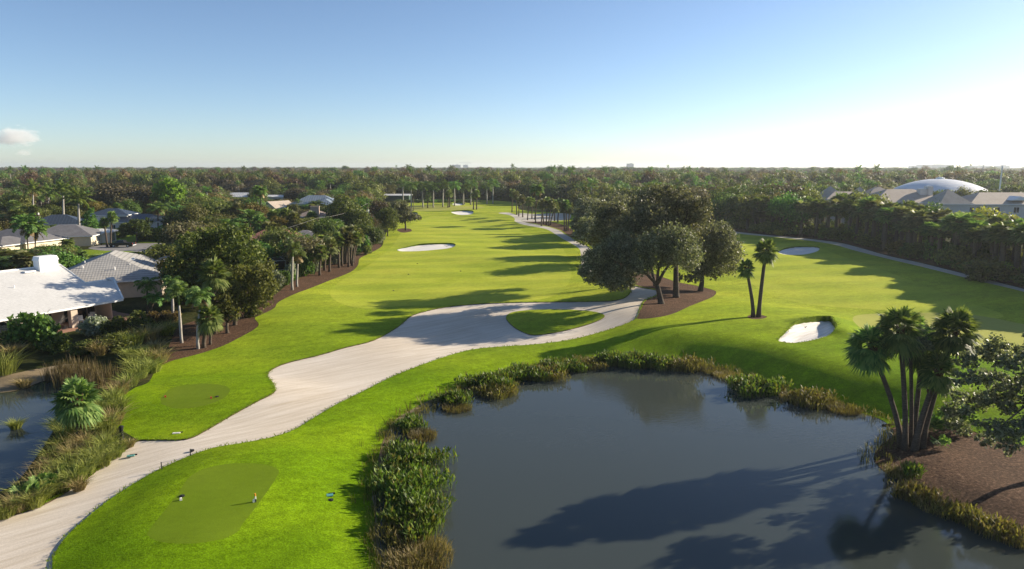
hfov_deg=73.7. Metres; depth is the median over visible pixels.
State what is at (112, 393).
grass tuft
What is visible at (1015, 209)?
window
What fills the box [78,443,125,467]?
grass tuft
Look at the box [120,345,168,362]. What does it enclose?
grass tuft
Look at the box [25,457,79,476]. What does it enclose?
grass tuft
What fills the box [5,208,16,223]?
fan palm
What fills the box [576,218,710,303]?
oak tree
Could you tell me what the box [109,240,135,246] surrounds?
pickup truck
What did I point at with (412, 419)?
marsh plant
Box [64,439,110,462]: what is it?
grass tuft
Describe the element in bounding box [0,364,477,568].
bank ground
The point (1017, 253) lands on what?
fan palm
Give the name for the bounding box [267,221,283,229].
fan palm
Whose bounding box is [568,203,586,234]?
oak tree
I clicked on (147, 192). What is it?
broadleaf tree
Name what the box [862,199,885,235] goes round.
fan palm
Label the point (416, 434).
marsh plant
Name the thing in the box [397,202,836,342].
bunker sand
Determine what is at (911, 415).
fan palm
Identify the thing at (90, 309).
sliding door
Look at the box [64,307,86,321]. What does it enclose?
sliding door
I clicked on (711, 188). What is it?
broadleaf tree
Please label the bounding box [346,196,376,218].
broadleaf tree
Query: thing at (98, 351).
grass tuft
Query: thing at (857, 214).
fan palm
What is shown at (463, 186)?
royal palm
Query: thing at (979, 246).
fan palm
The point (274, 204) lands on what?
house
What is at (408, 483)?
marsh plant
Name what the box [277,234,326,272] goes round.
broadleaf tree
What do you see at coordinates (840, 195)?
fan palm
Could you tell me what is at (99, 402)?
grass tuft
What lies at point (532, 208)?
fan palm
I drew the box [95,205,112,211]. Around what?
broadleaf tree
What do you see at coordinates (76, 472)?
grass tuft
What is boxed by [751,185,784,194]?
broadleaf tree
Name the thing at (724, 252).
oak tree
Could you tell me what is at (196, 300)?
foxtail palm
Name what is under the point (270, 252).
broadleaf tree
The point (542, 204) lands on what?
fan palm
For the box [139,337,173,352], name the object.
grass tuft
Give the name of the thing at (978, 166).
tower block
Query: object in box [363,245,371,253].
shrub
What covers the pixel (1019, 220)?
fan palm
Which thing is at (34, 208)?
fan palm
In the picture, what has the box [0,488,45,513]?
grass tuft
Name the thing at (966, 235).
fan palm
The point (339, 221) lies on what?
fan palm
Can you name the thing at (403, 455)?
marsh plant
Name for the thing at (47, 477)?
palmetto
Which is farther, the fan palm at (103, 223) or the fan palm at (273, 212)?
the fan palm at (273, 212)
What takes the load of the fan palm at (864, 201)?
on the mulch ground at (988, 479)
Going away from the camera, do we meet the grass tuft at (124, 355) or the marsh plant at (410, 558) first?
the marsh plant at (410, 558)
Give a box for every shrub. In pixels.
[0,311,62,349]
[0,330,28,349]
[3,264,16,269]
[3,309,68,332]
[38,332,71,354]
[66,338,98,355]
[76,314,107,336]
[91,333,133,351]
[99,315,131,337]
[113,228,129,237]
[123,310,155,330]
[137,229,149,240]
[146,311,163,322]
[148,227,162,240]
[160,310,181,322]
[163,293,199,303]
[269,270,286,286]
[277,270,290,284]
[284,261,295,273]
[295,253,315,275]
[313,258,321,271]
[331,252,340,263]
[353,235,370,251]
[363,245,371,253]
[367,227,383,243]
[723,216,740,228]
[746,223,758,231]
[773,229,786,235]
[789,224,799,234]
[790,219,805,233]
[803,225,820,235]
[815,227,832,238]
[819,219,834,229]
[820,227,846,240]
[883,240,905,255]
[896,242,929,258]
[919,239,950,258]
[928,243,965,264]
[949,247,988,267]
[957,258,1017,282]
[977,249,998,260]
[986,261,1020,280]
[996,263,1021,281]
[999,247,1022,257]
[1008,269,1023,284]
[1010,274,1023,285]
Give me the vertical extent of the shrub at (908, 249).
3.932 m
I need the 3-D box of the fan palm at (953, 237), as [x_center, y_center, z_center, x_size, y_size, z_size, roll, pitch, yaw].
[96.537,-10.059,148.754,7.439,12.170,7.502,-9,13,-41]
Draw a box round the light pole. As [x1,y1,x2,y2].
[999,166,1002,189]
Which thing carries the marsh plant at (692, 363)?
on the pond water at (616, 467)
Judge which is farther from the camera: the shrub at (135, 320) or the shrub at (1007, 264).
the shrub at (1007, 264)
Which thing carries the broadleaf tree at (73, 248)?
on the ground at (40, 359)
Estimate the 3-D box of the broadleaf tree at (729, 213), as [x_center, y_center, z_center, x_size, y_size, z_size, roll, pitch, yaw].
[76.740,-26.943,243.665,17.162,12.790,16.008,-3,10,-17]
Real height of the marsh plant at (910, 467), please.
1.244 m
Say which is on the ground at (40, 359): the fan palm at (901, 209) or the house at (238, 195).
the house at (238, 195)
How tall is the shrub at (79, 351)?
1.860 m
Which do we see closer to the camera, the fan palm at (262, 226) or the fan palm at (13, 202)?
the fan palm at (262, 226)
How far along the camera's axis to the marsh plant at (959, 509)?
42.10 m
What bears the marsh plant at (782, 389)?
on the pond water at (616, 467)
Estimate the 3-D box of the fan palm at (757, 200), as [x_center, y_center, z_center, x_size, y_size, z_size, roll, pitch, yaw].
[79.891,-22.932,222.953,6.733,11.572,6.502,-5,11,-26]
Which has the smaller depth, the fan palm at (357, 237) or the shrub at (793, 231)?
the fan palm at (357, 237)
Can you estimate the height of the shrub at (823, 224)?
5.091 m
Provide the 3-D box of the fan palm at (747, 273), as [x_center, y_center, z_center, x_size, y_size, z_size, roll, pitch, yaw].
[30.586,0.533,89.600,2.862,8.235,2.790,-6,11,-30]
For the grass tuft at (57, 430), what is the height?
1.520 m
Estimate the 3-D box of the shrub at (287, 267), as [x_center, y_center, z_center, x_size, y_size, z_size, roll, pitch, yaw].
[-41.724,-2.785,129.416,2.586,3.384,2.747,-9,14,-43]
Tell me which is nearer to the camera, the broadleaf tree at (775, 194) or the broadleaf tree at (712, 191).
the broadleaf tree at (775, 194)
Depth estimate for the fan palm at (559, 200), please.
256.44 m
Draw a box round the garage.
[99,229,117,242]
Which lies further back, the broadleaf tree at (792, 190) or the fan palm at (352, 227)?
the broadleaf tree at (792, 190)
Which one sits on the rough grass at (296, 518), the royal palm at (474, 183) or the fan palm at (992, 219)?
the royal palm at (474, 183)
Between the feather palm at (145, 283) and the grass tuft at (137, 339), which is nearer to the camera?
the grass tuft at (137, 339)
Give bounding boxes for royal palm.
[14,178,47,204]
[35,182,60,203]
[46,179,79,213]
[59,187,97,224]
[308,200,324,205]
[396,178,409,199]
[404,181,417,207]
[416,181,428,207]
[426,182,439,207]
[435,179,450,206]
[447,180,461,205]
[458,182,470,204]
[464,179,478,204]
[479,180,493,203]
[485,177,499,203]
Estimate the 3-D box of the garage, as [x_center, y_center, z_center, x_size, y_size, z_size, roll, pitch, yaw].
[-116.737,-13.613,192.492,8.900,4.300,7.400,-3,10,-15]
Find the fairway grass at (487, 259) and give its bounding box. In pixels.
[330,215,1002,317]
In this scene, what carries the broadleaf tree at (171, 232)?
on the ground at (40, 359)
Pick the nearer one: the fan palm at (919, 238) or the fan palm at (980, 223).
the fan palm at (980, 223)
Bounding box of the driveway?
[89,243,160,252]
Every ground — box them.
[0,193,1022,504]
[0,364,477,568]
[162,221,1023,539]
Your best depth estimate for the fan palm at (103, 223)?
180.02 m
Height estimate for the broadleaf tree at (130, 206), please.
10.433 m
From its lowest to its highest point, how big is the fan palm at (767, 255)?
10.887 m
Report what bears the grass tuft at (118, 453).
on the ground at (40, 359)
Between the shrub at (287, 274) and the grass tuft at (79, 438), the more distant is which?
the shrub at (287, 274)
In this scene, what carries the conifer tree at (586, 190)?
on the rough grass at (296, 518)
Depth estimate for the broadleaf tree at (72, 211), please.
233.78 m
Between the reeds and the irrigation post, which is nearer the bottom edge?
the irrigation post
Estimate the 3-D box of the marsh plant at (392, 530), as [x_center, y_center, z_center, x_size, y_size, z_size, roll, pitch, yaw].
[-6.363,14.486,40.337,3.760,1.159,3.694,0,10,0]
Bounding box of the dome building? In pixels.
[894,177,986,193]
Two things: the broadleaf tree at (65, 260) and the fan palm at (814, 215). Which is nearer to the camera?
the broadleaf tree at (65, 260)
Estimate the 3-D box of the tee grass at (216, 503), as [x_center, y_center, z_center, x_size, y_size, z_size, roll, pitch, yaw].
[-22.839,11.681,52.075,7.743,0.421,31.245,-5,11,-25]
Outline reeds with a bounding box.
[38,354,124,390]
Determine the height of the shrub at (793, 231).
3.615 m
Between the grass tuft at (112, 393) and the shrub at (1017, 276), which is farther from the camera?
the shrub at (1017, 276)
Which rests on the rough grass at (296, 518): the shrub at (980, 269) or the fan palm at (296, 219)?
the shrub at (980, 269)
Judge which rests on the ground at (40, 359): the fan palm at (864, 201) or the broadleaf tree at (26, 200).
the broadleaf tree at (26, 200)
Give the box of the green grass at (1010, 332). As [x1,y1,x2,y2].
[410,205,1023,357]
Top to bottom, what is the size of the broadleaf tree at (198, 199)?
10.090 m
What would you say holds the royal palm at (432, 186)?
on the green grass at (1010, 332)
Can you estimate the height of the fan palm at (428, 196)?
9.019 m
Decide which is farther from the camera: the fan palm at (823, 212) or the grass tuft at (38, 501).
the fan palm at (823, 212)
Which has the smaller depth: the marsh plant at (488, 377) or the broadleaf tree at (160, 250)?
the marsh plant at (488, 377)
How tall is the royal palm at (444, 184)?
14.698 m
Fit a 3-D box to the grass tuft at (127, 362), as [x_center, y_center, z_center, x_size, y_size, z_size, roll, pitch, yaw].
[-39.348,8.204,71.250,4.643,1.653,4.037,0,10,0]
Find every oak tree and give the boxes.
[386,200,421,229]
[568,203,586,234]
[570,196,599,219]
[570,215,601,246]
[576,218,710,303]
[581,222,605,250]
[582,199,616,218]
[583,196,655,285]
[599,191,629,205]
[602,182,716,297]
[679,219,747,291]
[917,320,1023,456]
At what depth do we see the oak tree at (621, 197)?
204.88 m
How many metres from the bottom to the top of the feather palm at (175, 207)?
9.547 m
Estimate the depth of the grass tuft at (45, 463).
48.22 m
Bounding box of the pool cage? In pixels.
[266,256,294,271]
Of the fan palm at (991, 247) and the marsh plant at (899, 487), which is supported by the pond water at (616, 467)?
the marsh plant at (899, 487)
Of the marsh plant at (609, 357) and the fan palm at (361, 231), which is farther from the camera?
the fan palm at (361, 231)
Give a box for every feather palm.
[0,256,27,267]
[9,213,46,248]
[19,221,49,246]
[58,238,74,246]
[74,249,88,258]
[133,276,159,311]
[142,291,163,311]
[146,203,170,227]
[164,201,184,209]
[167,205,184,214]
[217,218,248,226]
[236,209,265,229]
[252,185,267,208]
[529,182,544,223]
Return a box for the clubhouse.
[818,184,1023,223]
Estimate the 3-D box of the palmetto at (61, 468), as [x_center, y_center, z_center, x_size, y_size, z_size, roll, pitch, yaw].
[-30.156,12.658,46.110,1.681,1.212,2.462,4,10,21]
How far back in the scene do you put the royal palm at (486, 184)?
385.62 m
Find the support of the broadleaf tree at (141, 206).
on the ground at (40, 359)
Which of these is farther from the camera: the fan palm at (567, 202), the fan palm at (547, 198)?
the fan palm at (547, 198)
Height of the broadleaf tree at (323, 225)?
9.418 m
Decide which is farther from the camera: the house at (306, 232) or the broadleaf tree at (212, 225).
the house at (306, 232)
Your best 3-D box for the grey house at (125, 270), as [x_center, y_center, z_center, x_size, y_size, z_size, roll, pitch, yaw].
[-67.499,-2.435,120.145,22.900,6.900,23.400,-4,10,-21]
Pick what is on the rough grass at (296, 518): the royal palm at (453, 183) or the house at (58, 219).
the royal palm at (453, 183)
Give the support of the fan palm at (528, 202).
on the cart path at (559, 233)
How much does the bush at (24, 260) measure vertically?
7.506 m
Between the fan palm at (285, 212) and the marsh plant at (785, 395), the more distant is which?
the fan palm at (285, 212)
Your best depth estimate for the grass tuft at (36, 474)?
45.86 m
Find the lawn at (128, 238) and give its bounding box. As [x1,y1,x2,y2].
[80,234,158,260]
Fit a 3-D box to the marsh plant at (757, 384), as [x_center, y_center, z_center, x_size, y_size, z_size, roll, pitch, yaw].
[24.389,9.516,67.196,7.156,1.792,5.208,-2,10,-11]
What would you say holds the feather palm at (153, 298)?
on the ground at (40, 359)
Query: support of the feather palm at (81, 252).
on the lawn at (128, 238)
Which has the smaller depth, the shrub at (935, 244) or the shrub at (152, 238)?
the shrub at (935, 244)
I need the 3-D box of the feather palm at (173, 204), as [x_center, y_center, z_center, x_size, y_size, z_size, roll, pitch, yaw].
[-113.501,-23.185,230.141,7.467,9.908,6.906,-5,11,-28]
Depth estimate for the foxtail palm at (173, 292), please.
81.28 m
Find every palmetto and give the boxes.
[9,478,39,503]
[28,471,60,491]
[48,463,87,481]
[908,411,948,433]
[929,433,950,447]
[935,405,968,428]
[961,404,985,430]
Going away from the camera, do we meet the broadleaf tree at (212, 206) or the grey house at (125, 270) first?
the grey house at (125, 270)
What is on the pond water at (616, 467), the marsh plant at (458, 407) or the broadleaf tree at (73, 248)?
the marsh plant at (458, 407)
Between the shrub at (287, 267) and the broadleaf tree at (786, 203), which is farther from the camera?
the broadleaf tree at (786, 203)
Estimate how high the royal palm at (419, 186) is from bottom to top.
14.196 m
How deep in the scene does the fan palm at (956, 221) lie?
143.27 m
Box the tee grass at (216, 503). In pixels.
[147,384,278,543]
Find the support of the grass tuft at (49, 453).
on the ground at (40, 359)
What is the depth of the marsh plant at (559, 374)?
70.65 m
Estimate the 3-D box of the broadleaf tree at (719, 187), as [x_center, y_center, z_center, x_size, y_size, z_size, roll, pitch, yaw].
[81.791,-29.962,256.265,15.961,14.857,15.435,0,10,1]
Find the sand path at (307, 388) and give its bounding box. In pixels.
[0,286,656,568]
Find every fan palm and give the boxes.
[0,249,17,268]
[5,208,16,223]
[6,199,21,208]
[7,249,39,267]
[10,208,27,219]
[15,205,32,214]
[28,204,42,216]
[46,374,105,439]
[70,199,85,208]
[98,217,110,246]
[105,210,118,246]
[112,202,122,208]
[193,302,224,347]
[194,258,226,303]
[195,253,231,333]
[209,318,223,344]
[228,201,245,217]
[251,214,267,231]
[258,220,270,230]
[264,209,280,218]
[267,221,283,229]
[277,207,292,223]
[285,209,303,228]
[304,211,318,218]
[313,243,329,275]
[322,236,333,270]
[322,237,339,271]
[331,218,345,225]
[332,231,344,267]
[337,227,346,265]
[341,231,354,266]
[342,225,350,263]
[348,224,358,263]
[351,231,362,265]
[354,228,365,262]
[424,192,431,207]
[445,190,451,207]
[470,191,476,209]
[473,189,480,209]
[508,188,515,211]
[512,190,519,214]
[517,194,526,216]
[525,196,533,219]
[529,198,535,218]
[538,198,547,225]
[544,196,550,224]
[547,199,556,225]
[550,202,559,224]
[556,198,562,221]
[558,202,567,230]
[561,199,571,230]
[567,203,574,230]
[736,258,755,316]
[748,197,766,223]
[751,238,779,316]
[793,199,810,236]
[802,196,812,224]
[806,199,828,237]
[807,211,825,224]
[818,206,839,236]
[825,203,846,239]
[829,192,849,223]
[829,198,842,226]
[835,199,859,240]
[842,322,901,447]
[846,203,864,239]
[854,196,875,234]
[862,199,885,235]
[869,201,896,248]
[872,207,895,250]
[874,305,928,450]
[888,204,912,240]
[889,219,920,256]
[891,205,907,241]
[892,314,934,446]
[901,200,919,234]
[901,208,933,255]
[904,330,951,435]
[910,350,961,451]
[914,221,942,259]
[917,204,931,236]
[918,212,929,242]
[920,304,983,448]
[921,223,952,261]
[926,209,947,240]
[929,215,945,240]
[937,212,976,265]
[938,210,966,242]
[951,215,984,246]
[956,223,988,249]
[957,220,988,234]
[957,226,990,256]
[962,211,987,220]
[974,222,999,258]
[979,221,1018,261]
[986,215,1009,223]
[989,224,993,256]
[994,225,1023,281]
[1004,214,1023,220]
[1004,218,1023,261]
[1006,221,1023,284]
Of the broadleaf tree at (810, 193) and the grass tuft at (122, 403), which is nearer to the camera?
the grass tuft at (122, 403)
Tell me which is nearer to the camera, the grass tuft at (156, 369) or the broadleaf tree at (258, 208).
the grass tuft at (156, 369)
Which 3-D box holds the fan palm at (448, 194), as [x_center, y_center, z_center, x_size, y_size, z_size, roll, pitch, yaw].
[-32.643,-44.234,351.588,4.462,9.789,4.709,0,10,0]
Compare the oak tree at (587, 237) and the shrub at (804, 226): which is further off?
the shrub at (804, 226)
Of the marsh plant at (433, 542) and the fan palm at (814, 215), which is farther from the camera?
the fan palm at (814, 215)
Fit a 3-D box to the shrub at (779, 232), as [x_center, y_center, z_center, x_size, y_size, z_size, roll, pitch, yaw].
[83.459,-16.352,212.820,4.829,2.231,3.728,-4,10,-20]
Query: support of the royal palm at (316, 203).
on the ground at (40, 359)
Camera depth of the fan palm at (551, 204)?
239.54 m
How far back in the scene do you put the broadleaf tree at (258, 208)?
215.91 m
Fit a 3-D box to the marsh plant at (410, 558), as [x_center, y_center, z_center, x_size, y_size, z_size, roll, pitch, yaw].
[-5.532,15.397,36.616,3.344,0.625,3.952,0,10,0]
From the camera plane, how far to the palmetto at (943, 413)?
54.55 m
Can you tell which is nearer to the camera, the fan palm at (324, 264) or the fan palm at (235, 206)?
the fan palm at (324, 264)
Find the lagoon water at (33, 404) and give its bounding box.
[0,380,74,490]
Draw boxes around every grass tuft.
[0,341,39,358]
[0,344,43,375]
[0,416,28,429]
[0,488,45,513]
[0,495,27,519]
[2,474,44,498]
[3,464,58,484]
[5,481,63,509]
[7,375,39,388]
[20,453,66,471]
[21,476,68,499]
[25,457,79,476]
[29,436,79,462]
[30,469,82,493]
[36,428,77,450]
[38,415,66,429]
[40,446,93,470]
[41,421,83,439]
[41,433,103,460]
[50,458,103,484]
[57,410,131,435]
[57,449,107,474]
[57,474,96,491]
[62,425,105,449]
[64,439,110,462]
[69,408,113,436]
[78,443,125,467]
[79,337,116,355]
[80,428,126,449]
[94,329,136,349]
[94,392,122,413]
[95,374,138,394]
[95,384,140,402]
[100,391,144,410]
[100,401,144,426]
[102,326,155,345]
[102,441,132,458]
[104,366,149,386]
[107,436,133,450]
[111,344,147,359]
[116,353,156,370]
[117,343,155,355]
[118,359,159,378]
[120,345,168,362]
[121,353,177,373]
[122,437,141,447]
[125,321,171,342]
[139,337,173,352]
[140,343,182,362]
[150,319,178,335]
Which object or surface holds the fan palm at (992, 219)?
on the ground at (40, 359)
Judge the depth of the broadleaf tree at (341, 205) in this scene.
199.38 m
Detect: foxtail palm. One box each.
[160,275,183,312]
[163,280,191,342]
[184,286,214,348]
[283,239,302,289]
[290,247,307,286]
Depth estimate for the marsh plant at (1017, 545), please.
39.70 m
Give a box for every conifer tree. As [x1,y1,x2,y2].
[577,181,590,212]
[591,184,598,200]
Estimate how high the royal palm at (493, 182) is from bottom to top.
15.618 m
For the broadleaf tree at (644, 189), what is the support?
on the ground at (40, 359)
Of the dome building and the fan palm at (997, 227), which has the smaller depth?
the fan palm at (997, 227)
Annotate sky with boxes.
[0,0,1023,167]
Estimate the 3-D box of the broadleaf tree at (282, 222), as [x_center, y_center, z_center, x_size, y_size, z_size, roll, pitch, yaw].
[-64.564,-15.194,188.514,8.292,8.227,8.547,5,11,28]
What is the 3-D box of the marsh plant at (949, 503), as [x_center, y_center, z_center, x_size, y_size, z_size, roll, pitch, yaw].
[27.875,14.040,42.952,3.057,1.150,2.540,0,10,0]
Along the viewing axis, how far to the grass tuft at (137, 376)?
65.30 m
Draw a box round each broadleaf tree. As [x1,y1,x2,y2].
[0,192,35,206]
[0,198,8,212]
[0,218,12,229]
[8,248,76,269]
[15,245,86,267]
[31,244,76,254]
[32,208,52,218]
[38,199,67,209]
[44,204,61,209]
[47,244,80,254]
[50,206,61,214]
[65,205,85,217]
[79,201,109,212]
[80,207,99,228]
[83,179,148,206]
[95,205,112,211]
[100,190,143,206]
[111,200,145,209]
[117,217,154,242]
[122,199,141,213]
[126,183,169,202]
[138,243,177,258]
[141,207,165,215]
[149,177,207,202]
[153,221,201,243]
[153,252,196,287]
[158,204,207,226]
[158,219,210,244]
[160,220,267,301]
[166,245,176,255]
[176,196,215,203]
[177,198,196,204]
[181,254,237,291]
[182,205,209,224]
[190,197,210,204]
[197,214,240,227]
[200,199,232,216]
[204,221,226,230]
[210,285,258,332]
[212,212,237,218]
[226,258,279,325]
[242,202,269,232]
[251,238,277,258]
[255,225,281,257]
[258,226,305,256]
[262,238,282,257]
[269,216,287,226]
[277,233,324,261]
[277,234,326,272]
[281,204,305,211]
[289,204,307,210]
[293,216,315,231]
[311,216,339,235]
[313,231,340,255]
[324,194,360,224]
[330,194,356,203]
[335,182,350,189]
[339,207,373,226]
[344,182,387,198]
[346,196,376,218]
[355,224,385,239]
[366,199,388,226]
[369,214,378,226]
[375,206,400,235]
[630,182,659,213]
[685,185,712,207]
[703,190,736,221]
[704,185,728,215]
[707,189,720,218]
[711,191,736,219]
[715,186,737,192]
[721,182,750,195]
[730,193,750,220]
[734,192,770,222]
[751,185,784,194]
[756,182,809,194]
[765,189,812,234]
[766,191,794,220]
[784,186,809,194]
[794,186,828,221]
[839,188,891,226]
[917,200,949,242]
[961,204,1013,241]
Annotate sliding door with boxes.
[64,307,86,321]
[87,306,94,313]
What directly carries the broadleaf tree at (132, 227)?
on the lawn at (128, 238)
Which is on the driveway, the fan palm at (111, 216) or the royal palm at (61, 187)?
the fan palm at (111, 216)
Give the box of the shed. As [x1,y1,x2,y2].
[384,194,410,200]
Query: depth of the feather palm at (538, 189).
249.55 m
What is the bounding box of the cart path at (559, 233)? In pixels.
[500,212,1023,291]
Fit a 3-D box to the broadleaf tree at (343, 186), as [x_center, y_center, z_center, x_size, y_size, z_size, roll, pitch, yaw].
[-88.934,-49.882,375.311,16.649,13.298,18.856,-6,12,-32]
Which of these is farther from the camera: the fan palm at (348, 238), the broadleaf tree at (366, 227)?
the broadleaf tree at (366, 227)
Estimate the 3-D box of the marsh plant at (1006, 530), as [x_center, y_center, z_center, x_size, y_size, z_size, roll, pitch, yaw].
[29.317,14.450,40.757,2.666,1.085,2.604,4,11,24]
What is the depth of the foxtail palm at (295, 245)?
116.48 m
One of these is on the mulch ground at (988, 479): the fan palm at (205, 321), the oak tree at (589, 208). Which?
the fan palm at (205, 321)
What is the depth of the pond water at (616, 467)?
47.03 m
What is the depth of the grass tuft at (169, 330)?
85.87 m
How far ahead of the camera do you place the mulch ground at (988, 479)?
52.06 m
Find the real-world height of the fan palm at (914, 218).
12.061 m
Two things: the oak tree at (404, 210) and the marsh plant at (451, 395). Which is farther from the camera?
the oak tree at (404, 210)
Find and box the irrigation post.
[118,425,123,439]
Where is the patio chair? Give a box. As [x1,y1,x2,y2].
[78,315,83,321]
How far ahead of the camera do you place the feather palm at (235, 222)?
162.68 m
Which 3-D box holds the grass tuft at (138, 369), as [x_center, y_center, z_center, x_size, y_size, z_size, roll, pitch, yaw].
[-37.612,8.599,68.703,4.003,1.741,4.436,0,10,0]
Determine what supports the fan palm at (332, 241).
on the mulch ground at (988, 479)
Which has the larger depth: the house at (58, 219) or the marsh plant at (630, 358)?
the house at (58, 219)
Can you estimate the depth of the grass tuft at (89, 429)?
53.91 m
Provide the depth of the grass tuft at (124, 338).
79.98 m
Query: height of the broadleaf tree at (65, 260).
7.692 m
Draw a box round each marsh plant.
[359,462,457,515]
[374,515,435,552]
[375,438,458,479]
[376,489,456,545]
[381,530,455,568]
[381,548,440,568]
[392,412,428,432]
[407,426,437,442]
[427,387,473,405]
[442,402,472,413]
[453,369,518,391]
[468,381,523,400]
[502,362,552,382]
[518,358,570,382]
[538,355,591,375]
[561,353,611,370]
[593,348,625,366]
[613,349,649,369]
[634,352,654,367]
[644,351,678,371]
[664,352,719,372]
[700,365,726,374]
[713,369,743,379]
[719,373,794,398]
[773,383,786,392]
[779,391,797,398]
[780,385,839,410]
[824,399,843,407]
[826,401,864,415]
[882,464,912,479]
[883,478,943,501]
[900,459,927,479]
[902,478,950,508]
[913,494,953,514]
[926,495,978,523]
[941,503,997,527]
[962,510,1018,537]
[980,512,1023,546]
[998,531,1023,548]
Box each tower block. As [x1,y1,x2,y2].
[916,164,953,167]
[971,165,989,167]
[994,165,1009,167]
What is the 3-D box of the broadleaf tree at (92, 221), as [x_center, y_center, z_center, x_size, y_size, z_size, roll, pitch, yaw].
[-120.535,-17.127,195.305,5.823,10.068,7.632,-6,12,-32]
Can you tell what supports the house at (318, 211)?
on the ground at (40, 359)
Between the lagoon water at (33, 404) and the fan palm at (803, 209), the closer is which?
the lagoon water at (33, 404)
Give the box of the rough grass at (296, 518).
[6,200,1023,568]
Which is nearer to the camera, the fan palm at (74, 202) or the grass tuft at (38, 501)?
the grass tuft at (38, 501)
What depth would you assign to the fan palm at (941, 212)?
159.69 m
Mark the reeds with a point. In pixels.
(60, 373)
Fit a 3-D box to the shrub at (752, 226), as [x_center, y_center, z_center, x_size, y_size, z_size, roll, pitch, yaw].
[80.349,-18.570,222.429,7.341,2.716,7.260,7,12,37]
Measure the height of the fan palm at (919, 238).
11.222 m
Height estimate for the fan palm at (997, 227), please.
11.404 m
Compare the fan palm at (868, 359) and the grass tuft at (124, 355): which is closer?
the fan palm at (868, 359)
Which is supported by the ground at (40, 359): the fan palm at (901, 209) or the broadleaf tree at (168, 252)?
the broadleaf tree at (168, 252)
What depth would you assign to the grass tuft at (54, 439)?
52.38 m
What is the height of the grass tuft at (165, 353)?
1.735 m
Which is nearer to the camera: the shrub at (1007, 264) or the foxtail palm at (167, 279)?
the foxtail palm at (167, 279)
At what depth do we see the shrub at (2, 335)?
78.07 m
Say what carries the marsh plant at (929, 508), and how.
on the pond water at (616, 467)
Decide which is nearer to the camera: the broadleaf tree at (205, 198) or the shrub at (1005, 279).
the shrub at (1005, 279)
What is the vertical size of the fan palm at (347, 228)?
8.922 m
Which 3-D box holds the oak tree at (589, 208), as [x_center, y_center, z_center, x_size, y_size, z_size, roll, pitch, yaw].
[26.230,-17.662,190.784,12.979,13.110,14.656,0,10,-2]
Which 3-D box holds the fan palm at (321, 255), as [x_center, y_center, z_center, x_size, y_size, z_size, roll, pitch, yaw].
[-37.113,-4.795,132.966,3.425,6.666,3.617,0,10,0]
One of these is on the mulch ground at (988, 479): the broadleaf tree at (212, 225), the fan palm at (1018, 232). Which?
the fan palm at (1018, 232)
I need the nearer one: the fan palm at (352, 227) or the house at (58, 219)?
the fan palm at (352, 227)
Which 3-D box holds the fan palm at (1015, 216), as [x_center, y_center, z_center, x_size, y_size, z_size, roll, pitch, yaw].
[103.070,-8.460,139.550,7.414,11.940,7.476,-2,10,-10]
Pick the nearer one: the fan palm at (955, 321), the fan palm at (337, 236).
the fan palm at (955, 321)
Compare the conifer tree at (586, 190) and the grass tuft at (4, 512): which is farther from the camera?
the conifer tree at (586, 190)
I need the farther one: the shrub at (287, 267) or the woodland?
the woodland
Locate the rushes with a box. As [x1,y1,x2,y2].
[349,349,1018,568]
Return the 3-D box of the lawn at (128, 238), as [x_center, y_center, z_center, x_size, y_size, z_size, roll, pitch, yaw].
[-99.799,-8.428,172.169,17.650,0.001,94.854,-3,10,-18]
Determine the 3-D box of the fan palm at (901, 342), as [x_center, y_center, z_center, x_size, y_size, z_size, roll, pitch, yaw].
[28.846,7.210,51.560,4.165,11.754,3.830,0,10,0]
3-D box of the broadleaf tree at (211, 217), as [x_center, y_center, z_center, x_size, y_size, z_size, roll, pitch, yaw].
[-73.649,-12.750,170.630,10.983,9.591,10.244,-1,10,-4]
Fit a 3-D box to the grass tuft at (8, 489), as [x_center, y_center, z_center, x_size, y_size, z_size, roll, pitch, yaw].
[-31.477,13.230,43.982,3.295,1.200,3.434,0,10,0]
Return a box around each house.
[0,229,69,249]
[0,255,140,334]
[38,214,87,225]
[46,224,103,245]
[67,250,169,297]
[90,208,163,228]
[230,192,248,197]
[249,229,301,239]
[266,200,290,208]
[267,195,282,199]
[279,195,333,208]
[299,230,314,235]
[300,206,325,219]
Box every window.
[0,320,18,334]
[1013,207,1019,212]
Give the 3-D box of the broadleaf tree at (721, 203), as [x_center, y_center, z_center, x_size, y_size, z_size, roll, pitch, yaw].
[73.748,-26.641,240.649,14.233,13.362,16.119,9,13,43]
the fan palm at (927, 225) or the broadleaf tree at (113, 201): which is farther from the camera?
the broadleaf tree at (113, 201)
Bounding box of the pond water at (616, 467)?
[376,362,1023,568]
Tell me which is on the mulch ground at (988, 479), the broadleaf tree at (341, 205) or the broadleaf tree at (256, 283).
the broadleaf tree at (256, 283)
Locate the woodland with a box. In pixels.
[0,163,1023,218]
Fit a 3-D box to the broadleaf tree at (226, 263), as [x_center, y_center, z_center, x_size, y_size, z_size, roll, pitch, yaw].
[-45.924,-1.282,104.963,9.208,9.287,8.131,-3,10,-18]
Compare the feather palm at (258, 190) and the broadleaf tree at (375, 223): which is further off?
the feather palm at (258, 190)
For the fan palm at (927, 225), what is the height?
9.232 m
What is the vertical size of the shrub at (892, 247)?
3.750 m
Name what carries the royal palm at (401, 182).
on the rough grass at (296, 518)
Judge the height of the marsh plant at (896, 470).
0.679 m
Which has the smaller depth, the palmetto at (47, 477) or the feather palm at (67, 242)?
the palmetto at (47, 477)
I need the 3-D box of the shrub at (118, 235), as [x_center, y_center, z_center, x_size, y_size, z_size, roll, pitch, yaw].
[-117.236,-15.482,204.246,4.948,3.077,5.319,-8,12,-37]
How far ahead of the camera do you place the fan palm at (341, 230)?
146.80 m

